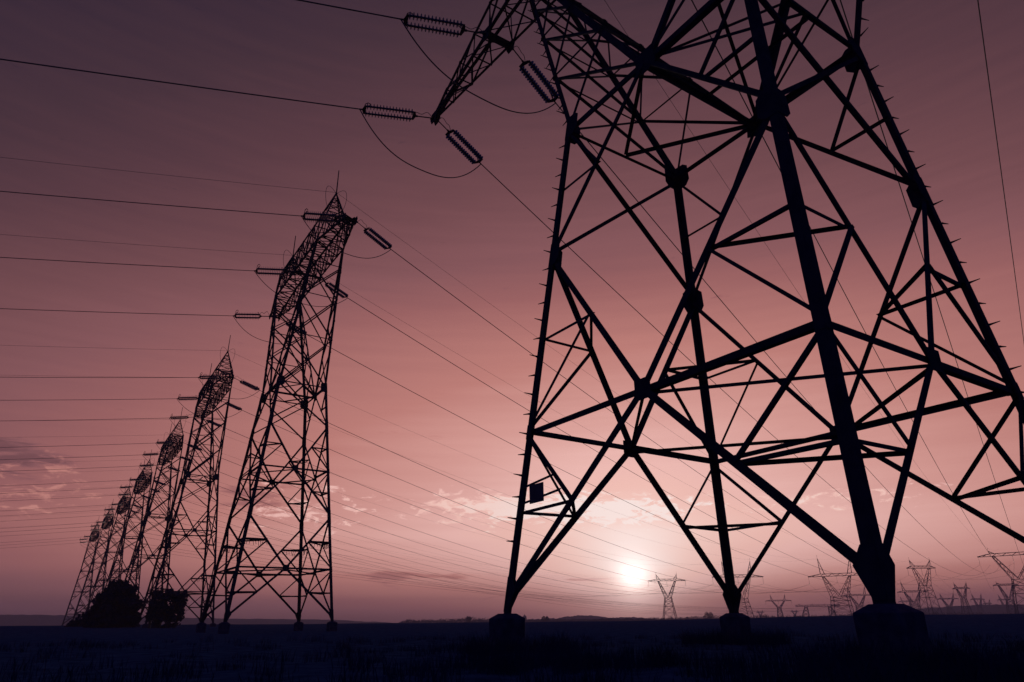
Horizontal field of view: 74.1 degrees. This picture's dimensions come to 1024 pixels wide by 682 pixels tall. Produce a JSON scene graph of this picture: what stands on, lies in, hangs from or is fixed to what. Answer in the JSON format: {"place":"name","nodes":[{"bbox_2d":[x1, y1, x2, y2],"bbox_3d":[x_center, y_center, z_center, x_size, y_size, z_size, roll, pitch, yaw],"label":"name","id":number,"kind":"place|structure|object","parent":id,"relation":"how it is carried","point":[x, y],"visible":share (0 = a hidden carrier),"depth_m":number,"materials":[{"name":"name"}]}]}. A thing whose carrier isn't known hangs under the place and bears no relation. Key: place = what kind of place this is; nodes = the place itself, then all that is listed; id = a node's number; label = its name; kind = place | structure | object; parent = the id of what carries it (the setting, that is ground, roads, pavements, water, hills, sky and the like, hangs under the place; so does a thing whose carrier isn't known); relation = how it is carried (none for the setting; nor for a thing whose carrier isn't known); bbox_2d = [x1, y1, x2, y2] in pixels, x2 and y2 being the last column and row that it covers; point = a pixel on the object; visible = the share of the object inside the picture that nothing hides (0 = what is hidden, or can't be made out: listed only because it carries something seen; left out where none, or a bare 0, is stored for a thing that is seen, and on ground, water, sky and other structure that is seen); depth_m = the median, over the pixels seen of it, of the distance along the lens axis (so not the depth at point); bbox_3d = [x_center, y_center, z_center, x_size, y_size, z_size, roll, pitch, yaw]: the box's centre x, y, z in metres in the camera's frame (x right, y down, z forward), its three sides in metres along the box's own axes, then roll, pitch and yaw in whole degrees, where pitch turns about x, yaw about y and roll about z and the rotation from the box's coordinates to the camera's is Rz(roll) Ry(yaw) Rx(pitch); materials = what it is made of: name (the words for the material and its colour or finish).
{"place":"outdoors","nodes":[
{"label":"outdoors","id":0,"kind":"place"},
{"bbox_2d":[0,615,388,625],"bbox_3d":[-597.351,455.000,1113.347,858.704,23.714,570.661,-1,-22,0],"label":"hill","id":1,"kind":"structure","parent":0,"point":[31,620],"depth_m":1076.24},
{"bbox_2d":[0,614,1023,681],"bbox_3d":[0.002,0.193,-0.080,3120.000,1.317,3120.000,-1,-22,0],"label":"ground","id":2,"kind":"structure","parent":0,"point":[969,624],"depth_m":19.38,"materials":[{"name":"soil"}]},
{"bbox_2d":[64,611,84,626],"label":"shrub","id":3,"kind":"object","parent":2,"relation":"on","point":[78,621],"visible":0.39,"depth_m":82.36,"materials":[{"name":"black plant"}]},
{"bbox_2d":[61,519,99,625],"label":"transmission pylon","id":4,"kind":"object","parent":2,"relation":"on","point":[93,538],"visible":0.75,"depth_m":223.22,"materials":[{"name":"metal"}]},
{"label":"tension insulator","id":5,"kind":"object","parent":4,"relation":"attached to","visible":0},
{"bbox_2d":[114,542,958,608],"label":"power line","id":6,"kind":"object","parent":5,"relation":"attached to","point":[503,593],"visible":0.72,"depth_m":309.51,"materials":[{"name":"metal"}]},
{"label":"tension insulator","id":7,"kind":"object","parent":4,"relation":"attached to","visible":0},
{"bbox_2d":[106,544,951,608],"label":"power line","id":8,"kind":"object","parent":7,"relation":"attached to","point":[485,593],"visible":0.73,"depth_m":316.98,"materials":[{"name":"metal"}]},
{"bbox_2d":[72,499,113,619],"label":"transmission pylon","id":9,"kind":"object","parent":2,"relation":"on","point":[110,519],"visible":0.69,"depth_m":192.95,"materials":[{"name":"metal"}]},
{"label":"tension insulator","id":10,"kind":"object","parent":9,"relation":"attached to","visible":0},
{"bbox_2d":[134,526,912,610],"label":"power line","id":11,"kind":"object","parent":10,"relation":"attached to","point":[485,586],"visible":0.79,"depth_m":263.95,"materials":[{"name":"metal"}]},
{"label":"tension insulator","id":12,"kind":"object","parent":9,"relation":"attached to","visible":0},
{"bbox_2d":[127,529,903,610],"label":"power line","id":13,"kind":"object","parent":12,"relation":"attached to","point":[464,586],"visible":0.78,"depth_m":269.81,"materials":[{"name":"metal"}]},
{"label":"tension insulator","id":14,"kind":"object","parent":9,"relation":"attached to","visible":0},
{"bbox_2d":[119,532,862,611],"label":"power line","id":15,"kind":"object","parent":14,"relation":"attached to","point":[479,591],"visible":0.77,"depth_m":287.67,"materials":[{"name":"metal"}]},
{"bbox_2d":[85,484,132,612],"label":"transmission pylon","id":16,"kind":"object","parent":2,"relation":"on","point":[122,508],"visible":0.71,"depth_m":165.44,"materials":[{"name":"metal"}]},
{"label":"tension insulator","id":17,"kind":"object","parent":16,"relation":"attached to","visible":0},
{"bbox_2d":[144,508,785,613],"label":"power line","id":18,"kind":"object","parent":17,"relation":"attached to","point":[417,571],"visible":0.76,"depth_m":243.21,"materials":[{"name":"metal"}]},
{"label":"tension insulator","id":19,"kind":"object","parent":16,"relation":"attached to","visible":0},
{"bbox_2d":[144,514,769,613],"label":"power line","id":20,"kind":"object","parent":19,"relation":"attached to","point":[425,577],"visible":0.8,"depth_m":257.13,"materials":[{"name":"metal"}]},
{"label":"tension insulator","id":21,"kind":"object","parent":16,"relation":"attached to","visible":0},
{"bbox_2d":[134,518,682,614],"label":"power line","id":22,"kind":"object","parent":21,"relation":"attached to","point":[383,573],"visible":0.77,"depth_m":253.44,"materials":[{"name":"metal"}]},
{"bbox_2d":[82,578,143,627],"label":"round bush","id":23,"kind":"object","parent":2,"relation":"on","point":[118,603],"visible":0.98,"depth_m":74.36,"materials":[{"name":"black plant"}]},
{"bbox_2d":[105,450,153,593],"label":"transmission pylon","id":24,"kind":"object","parent":2,"relation":"on","point":[145,481],"visible":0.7,"depth_m":138.60,"materials":[{"name":"metal"}]},
{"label":"tension insulator","id":25,"kind":"object","parent":24,"relation":"attached to","visible":0},
{"bbox_2d":[160,492,647,595],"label":"power line","id":26,"kind":"object","parent":25,"relation":"attached to","point":[367,556],"visible":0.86,"depth_m":204.69,"materials":[{"name":"metal"}]},
{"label":"tension insulator","id":27,"kind":"object","parent":24,"relation":"attached to","visible":0},
{"bbox_2d":[165,503,648,596],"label":"power line","id":28,"kind":"object","parent":27,"relation":"attached to","point":[391,569],"visible":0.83,"depth_m":212.99,"materials":[{"name":"metal"}]},
{"bbox_2d":[124,407,185,623],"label":"transmission pylon","id":29,"kind":"object","parent":2,"relation":"on","point":[176,447],"visible":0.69,"depth_m":111.39,"materials":[{"name":"metal"}]},
{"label":"tension insulator","id":30,"kind":"object","parent":29,"relation":"attached to","visible":0},
{"bbox_2d":[202,465,717,593],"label":"power line","id":31,"kind":"object","parent":30,"relation":"attached to","point":[429,546],"visible":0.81,"depth_m":162.41,"materials":[{"name":"metal"}]},
{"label":"tension insulator","id":32,"kind":"object","parent":29,"relation":"attached to","visible":0},
{"bbox_2d":[180,471,705,593],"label":"power line","id":33,"kind":"object","parent":32,"relation":"attached to","point":[410,551],"visible":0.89,"depth_m":170.62,"materials":[{"name":"metal"}]},
{"bbox_2d":[142,586,191,627],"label":"square bush","id":34,"kind":"object","parent":2,"relation":"on","point":[158,612],"visible":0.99,"depth_m":70.18,"materials":[{"name":"black plant"}]},
{"bbox_2d":[135,335,234,627],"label":"transmission pylon","id":35,"kind":"object","parent":2,"relation":"on","point":[209,401],"visible":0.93,"depth_m":82.61,"materials":[{"name":"metal"}]},
{"bbox_2d":[170,414,190,419],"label":"tension insulator","id":36,"kind":"object","parent":35,"relation":"attached to","point":[180,417],"visible":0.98,"depth_m":94.31,"materials":[{"name":"ceramic"}]},
{"bbox_2d":[19,418,156,420],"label":"power line","id":37,"kind":"object","parent":36,"relation":"attached to","point":[87,419],"visible":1,"depth_m":90.59,"materials":[{"name":"metal"}]},
{"bbox_2d":[176,394,204,400],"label":"tension insulator","id":38,"kind":"object","parent":35,"relation":"attached to","point":[185,399],"visible":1,"depth_m":86.23,"materials":[{"name":"ceramic"}]},
{"bbox_2d":[198,372,227,379],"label":"tension insulator","id":39,"kind":"object","parent":35,"relation":"attached to","point":[212,376],"visible":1,"depth_m":78.92,"materials":[{"name":"ceramic"}]},
{"bbox_2d":[19,377,197,377],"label":"power line","id":40,"kind":"object","parent":39,"relation":"attached to","point":[108,377],"visible":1,"depth_m":75.34,"materials":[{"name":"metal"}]},
{"bbox_2d":[223,400,241,409],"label":"tension insulator","id":41,"kind":"object","parent":35,"relation":"attached to","point":[234,406],"visible":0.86,"depth_m":89.44,"materials":[{"name":"ceramic"}]},
{"bbox_2d":[242,410,824,592],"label":"power line","id":42,"kind":"object","parent":41,"relation":"attached to","point":[483,513],"visible":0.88,"depth_m":122.19,"materials":[{"name":"metal"}]},
{"bbox_2d":[234,377,258,390],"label":"tension insulator","id":43,"kind":"object","parent":35,"relation":"attached to","point":[250,385],"visible":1,"depth_m":81.42,"materials":[{"name":"ceramic"}]},
{"bbox_2d":[236,354,836,559],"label":"earth wire","id":44,"kind":"object","parent":35,"relation":"attached to","point":[533,481],"visible":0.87,"depth_m":117.47,"materials":[{"name":"metal"}]},
{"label":"tension insulator","id":45,"kind":"object","parent":35,"relation":"attached to","visible":0},
{"bbox_2d":[228,429,808,593],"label":"power line","id":46,"kind":"object","parent":45,"relation":"attached to","point":[469,526],"visible":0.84,"depth_m":134.34,"materials":[{"name":"metal"}]},
{"bbox_2d":[196,171,357,633],"bbox_3d":[-17.002,4.217,52.597,7.385,34.690,20.693,13,-26,-30],"label":"transmission pylon","id":47,"kind":"object","parent":2,"relation":"on","point":[224,625],"visible":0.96,"depth_m":51.12,"materials":[{"name":"metal"}]},
{"bbox_2d":[0,234,281,254],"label":"earth wire","id":48,"kind":"object","parent":47,"relation":"attached to","point":[136,244],"visible":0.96,"depth_m":58.40,"materials":[{"name":"metal"}]},
{"bbox_2d":[1,157,335,192],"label":"earth wire","id":49,"kind":"object","parent":47,"relation":"attached to","point":[160,174],"visible":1,"depth_m":49.41,"materials":[{"name":"metal"}]},
{"bbox_2d":[233,310,269,319],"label":"tension insulator","id":50,"kind":"object","parent":47,"relation":"attached to","point":[247,314],"visible":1,"depth_m":63.34,"materials":[{"name":"ceramic"}]},
{"bbox_2d":[0,308,228,315],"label":"power line","id":51,"kind":"object","parent":50,"relation":"attached to","point":[116,312],"visible":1,"depth_m":59.52,"materials":[{"name":"metal"}]},
{"bbox_2d":[254,264,295,276],"bbox_3d":[-19.431,-5.850,55.600,3.258,0.806,1.230,0,-21,-21],"label":"tension insulator","id":52,"kind":"object","parent":47,"relation":"attached to","point":[268,273],"visible":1,"depth_m":55.36,"materials":[{"name":"ceramic"}]},
{"bbox_2d":[0,257,253,270],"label":"power line","id":53,"kind":"object","parent":52,"relation":"attached to","point":[126,264],"visible":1,"depth_m":51.69,"materials":[{"name":"metal"}]},
{"bbox_2d":[280,318,306,334],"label":"tension insulator","id":54,"kind":"object","parent":47,"relation":"attached to","point":[295,327],"visible":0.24,"depth_m":65.57,"materials":[{"name":"ceramic"}]},
{"bbox_2d":[308,335,906,585],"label":"power line","id":55,"kind":"object","parent":54,"relation":"attached to","point":[523,450],"visible":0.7,"depth_m":88.16,"materials":[{"name":"metal"}]},
{"bbox_2d":[301,208,347,221],"bbox_3d":[-13.334,-8.942,48.258,3.258,0.806,1.230,0,-21,-21],"label":"tension insulator","id":56,"kind":"object","parent":47,"relation":"attached to","point":[318,214],"visible":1,"depth_m":47.94,"materials":[{"name":"ceramic"}]},
{"bbox_2d":[0,191,299,215],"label":"power line","id":57,"kind":"object","parent":56,"relation":"attached to","point":[146,203],"visible":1,"depth_m":44.10,"materials":[{"name":"metal"}]},
{"bbox_2d":[318,278,347,297],"bbox_3d":[-15.306,-4.615,58.311,0.748,0.490,3.366,-15,-36,32],"label":"tension insulator","id":58,"kind":"object","parent":47,"relation":"attached to","point":[341,292],"visible":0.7,"depth_m":58.48,"materials":[{"name":"ceramic"}]},
{"bbox_2d":[254,271,347,306],"bbox_3d":[-17.631,-3.969,56.859,8.137,1.820,0.049,15,-27,-34],"label":"jumper cable","id":59,"kind":"object","parent":58,"relation":"hanging from","point":[295,301],"visible":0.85,"depth_m":56.05,"materials":[{"name":"metal"}]},
{"bbox_2d":[348,298,920,584],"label":"power line","id":60,"kind":"object","parent":58,"relation":"attached to","point":[548,422],"visible":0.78,"depth_m":76.95,"materials":[{"name":"metal"}]},
{"bbox_2d":[357,221,391,249],"bbox_3d":[-10.206,-7.899,50.437,0.815,0.534,3.670,-15,-36,31],"label":"tension insulator","id":61,"kind":"object","parent":47,"relation":"attached to","point":[383,240],"visible":1,"depth_m":50.51,"materials":[{"name":"ceramic"}]},
{"bbox_2d":[302,217,390,258],"bbox_3d":[-11.995,-7.127,49.307,7.138,1.845,0.049,16,-28,-35],"label":"jumper cable","id":62,"kind":"object","parent":61,"relation":"hanging from","point":[340,251],"visible":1,"depth_m":48.69,"materials":[{"name":"metal"}]},
{"bbox_2d":[306,263,824,548],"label":"earth wire","id":63,"kind":"object","parent":47,"relation":"attached to","point":[499,378],"visible":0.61,"depth_m":81.37,"materials":[{"name":"metal"}]},
{"bbox_2d":[339,194,928,562],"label":"earth wire","id":64,"kind":"object","parent":47,"relation":"attached to","point":[534,335],"visible":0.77,"depth_m":69.58,"materials":[{"name":"metal"}]},
{"bbox_2d":[649,574,685,619],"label":"distant pylon","id":65,"kind":"object","parent":2,"relation":"on","point":[664,614],"visible":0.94,"depth_m":494.55,"materials":[{"name":"metal"}]},
{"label":"insulator string","id":66,"kind":"object","parent":65,"relation":"hanging from","visible":0},
{"bbox_2d":[166,485,677,595],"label":"power line","id":67,"kind":"object","parent":66,"relation":"attached to","point":[382,553],"visible":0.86,"depth_m":194.13,"materials":[{"name":"metal"}]},
{"bbox_2d":[399,611,1023,622],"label":"treeline","id":68,"kind":"object","parent":2,"relation":"on","point":[527,620],"visible":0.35,"depth_m":620.01,"materials":[{"name":"black plant"}]},
{"bbox_2d":[430,0,1023,660],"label":"transmission pylon","id":69,"kind":"object","parent":2,"relation":"on","point":[884,616],"visible":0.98,"depth_m":14.29,"materials":[{"name":"metal"}]},
{"bbox_2d":[359,103,433,121],"bbox_3d":[-5.556,-11.055,32.704,3.620,0.527,0.804,0,-21,-21],"label":"tension insulator","id":70,"kind":"object","parent":69,"relation":"attached to","point":[367,106],"visible":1,"depth_m":32.51,"materials":[{"name":"ceramic"}]},
{"bbox_2d":[0,58,359,109],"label":"power line","id":71,"kind":"object","parent":70,"relation":"attached to","point":[175,83],"visible":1,"depth_m":29.18,"materials":[{"name":"metal"}]},
{"bbox_2d":[400,12,484,37],"bbox_3d":[-2.840,-13.046,27.947,3.620,0.527,0.804,0,-21,-21],"label":"tension insulator","id":72,"kind":"object","parent":69,"relation":"attached to","point":[409,15],"visible":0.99,"depth_m":27.74,"materials":[{"name":"ceramic"}]},
{"bbox_2d":[297,0,399,19],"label":"power line","id":73,"kind":"object","parent":72,"relation":"attached to","point":[348,9],"visible":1,"depth_m":26.51,"materials":[{"name":"metal"}]},
{"bbox_2d":[436,118,482,164],"bbox_3d":[-2.639,-10.206,34.653,0.780,0.511,3.511,-16,-37,33],"label":"tension insulator","id":74,"kind":"object","parent":69,"relation":"attached to","point":[467,145],"visible":1,"depth_m":34.73,"materials":[{"name":"ceramic"}]},
{"bbox_2d":[360,110,480,177],"bbox_3d":[-4.404,-9.262,33.519,6.922,2.055,0.050,15,-27,-33],"label":"jumper cable","id":75,"kind":"object","parent":74,"relation":"hanging from","point":[408,163],"visible":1,"depth_m":32.75,"materials":[{"name":"metal"}]},
{"bbox_2d":[482,165,987,575],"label":"power line","id":76,"kind":"object","parent":74,"relation":"attached to","point":[651,324],"visible":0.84,"depth_m":46.41,"materials":[{"name":"metal"}]},
{"bbox_2d":[513,46,558,103],"bbox_3d":[1.038,-11.959,30.494,0.780,0.511,3.511,-16,-37,33],"label":"tension insulator","id":77,"kind":"object","parent":69,"relation":"attached to","point":[537,88],"visible":0.99,"depth_m":30.56,"materials":[{"name":"ceramic"}]},
{"bbox_2d":[401,19,555,113],"bbox_3d":[-1.210,-11.134,29.064,8.074,2.056,0.050,15,-27,-33],"label":"jumper cable","id":78,"kind":"object","parent":77,"relation":"hanging from","point":[461,86],"visible":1,"depth_m":28.11,"materials":[{"name":"metal"}]},
{"bbox_2d":[556,104,1000,573],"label":"power line","id":79,"kind":"object","parent":77,"relation":"attached to","point":[722,302],"visible":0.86,"depth_m":43.98,"materials":[{"name":"metal"}]},
{"bbox_2d":[604,0,993,550],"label":"earth wire","id":80,"kind":"object","parent":69,"relation":"attached to","point":[745,213],"visible":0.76,"depth_m":46.73,"materials":[{"name":"metal"}]},
{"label":"tension insulator","id":81,"kind":"object","parent":69,"relation":"attached to","visible":0},
{"bbox_2d":[691,0,1009,570],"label":"power line","id":82,"kind":"object","parent":81,"relation":"attached to","point":[820,246],"visible":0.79,"depth_m":39.95,"materials":[{"name":"metal"}]},
{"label":"tension insulator","id":83,"kind":"object","parent":69,"relation":"attached to","visible":0},
{"bbox_2d":[840,0,1022,562],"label":"power line","id":84,"kind":"object","parent":83,"relation":"attached to","point":[914,230],"visible":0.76,"depth_m":36.13,"materials":[{"name":"metal"}]},
{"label":"tension insulator","id":85,"kind":"object","parent":69,"relation":"attached to","visible":0},
{"bbox_2d":[977,0,1023,341],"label":"power line","id":86,"kind":"object","parent":85,"relation":"attached to","point":[998,152],"visible":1,"depth_m":31.95,"materials":[{"name":"metal"}]},
{"bbox_2d":[713,558,762,617],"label":"distant pylon","id":87,"kind":"object","parent":2,"relation":"on","point":[744,598],"visible":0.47,"depth_m":377.23,"materials":[{"name":"metal"}]},
{"bbox_2d":[767,594,790,616],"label":"distant pylon","id":88,"kind":"object","parent":2,"relation":"on","point":[781,605],"visible":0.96,"depth_m":785.76,"materials":[{"name":"metal"}]},
{"bbox_2d":[795,604,839,615],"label":"line gantry","id":89,"kind":"object","parent":2,"relation":"on","point":[807,606],"visible":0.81,"depth_m":703.34,"materials":[{"name":"grey metal"}]},
{"bbox_2d":[808,555,856,615],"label":"distant pylon","id":90,"kind":"object","parent":2,"relation":"on","point":[847,600],"visible":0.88,"depth_m":346.59,"materials":[{"name":"metal"}]},
{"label":"insulator string","id":91,"kind":"object","parent":90,"relation":"hanging from","visible":0},
{"bbox_2d":[260,390,854,591],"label":"power line","id":92,"kind":"object","parent":91,"relation":"attached to","point":[509,503],"visible":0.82,"depth_m":112.00,"materials":[{"name":"metal"}]},
{"bbox_2d":[842,586,869,609],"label":"distant pylon","id":93,"kind":"object","parent":2,"relation":"on","point":[863,598],"visible":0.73,"depth_m":641.21,"materials":[{"name":"metal"}]},
{"bbox_2d":[897,581,925,610],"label":"distant pylon","id":94,"kind":"object","parent":2,"relation":"on","point":[907,597],"visible":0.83,"depth_m":589.93,"materials":[{"name":"metal"}]},
{"bbox_2d":[906,557,942,614],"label":"distant pylon","id":95,"kind":"object","parent":2,"relation":"on","point":[928,573],"visible":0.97,"depth_m":388.62,"materials":[{"name":"metal"}]},
{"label":"insulator string","id":96,"kind":"object","parent":95,"relation":"hanging from","visible":0},
{"bbox_2d":[392,250,933,584],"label":"power line","id":97,"kind":"object","parent":96,"relation":"hanging from","point":[575,385],"visible":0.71,"depth_m":66.66,"materials":[{"name":"metal"}]},
{"bbox_2d":[937,594,958,613],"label":"distant pylon","id":98,"kind":"object","parent":2,"relation":"on","point":[950,606],"visible":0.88,"depth_m":798.01,"materials":[{"name":"metal"}]},
{"bbox_2d":[953,582,971,614],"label":"distant pylon","id":99,"kind":"object","parent":2,"relation":"on","point":[964,597],"visible":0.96,"depth_m":603.04,"materials":[{"name":"metal"}]},
{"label":"insulator string","id":100,"kind":"object","parent":99,"relation":"hanging from","visible":0},
{"bbox_2d":[115,539,965,607],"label":"power line","id":101,"kind":"object","parent":100,"relation":"attached to","point":[472,588],"visible":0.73,"depth_m":293.84,"materials":[{"name":"metal"}]},
{"bbox_2d":[970,594,984,613],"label":"distant pylon","id":102,"kind":"object","parent":2,"relation":"on","point":[980,603],"visible":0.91,"depth_m":847.35,"materials":[{"name":"metal"}]},
{"bbox_2d":[977,548,1023,613],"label":"distant pylon","id":103,"kind":"object","parent":2,"relation":"on","point":[1013,584],"visible":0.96,"depth_m":291.09,"materials":[{"name":"metal"}]},
{"bbox_2d":[993,583,1019,613],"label":"distant pylon","id":104,"kind":"object","parent":2,"relation":"on","point":[1005,596],"visible":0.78,"depth_m":555.97,"materials":[{"name":"metal"}]},
{"bbox_2d":[0,0,1023,622],"label":"sky","id":105,"kind":"structure","parent":0,"point":[929,55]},
{"bbox_2d":[558,615,657,620],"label":"hill","id":106,"kind":"structure","parent":0,"point":[589,617],"depth_m":1270.29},
{"bbox_2d":[917,604,1023,614],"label":"hill","id":107,"kind":"structure","parent":0,"point":[996,608],"depth_m":1056.86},
{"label":"insulator string","id":108,"kind":"object","parent":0,"visible":0},
{"bbox_2d":[204,451,754,592],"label":"power line","id":109,"kind":"object","parent":108,"relation":"hanging from","point":[428,534],"visible":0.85,"depth_m":150.40,"materials":[{"name":"metal"}]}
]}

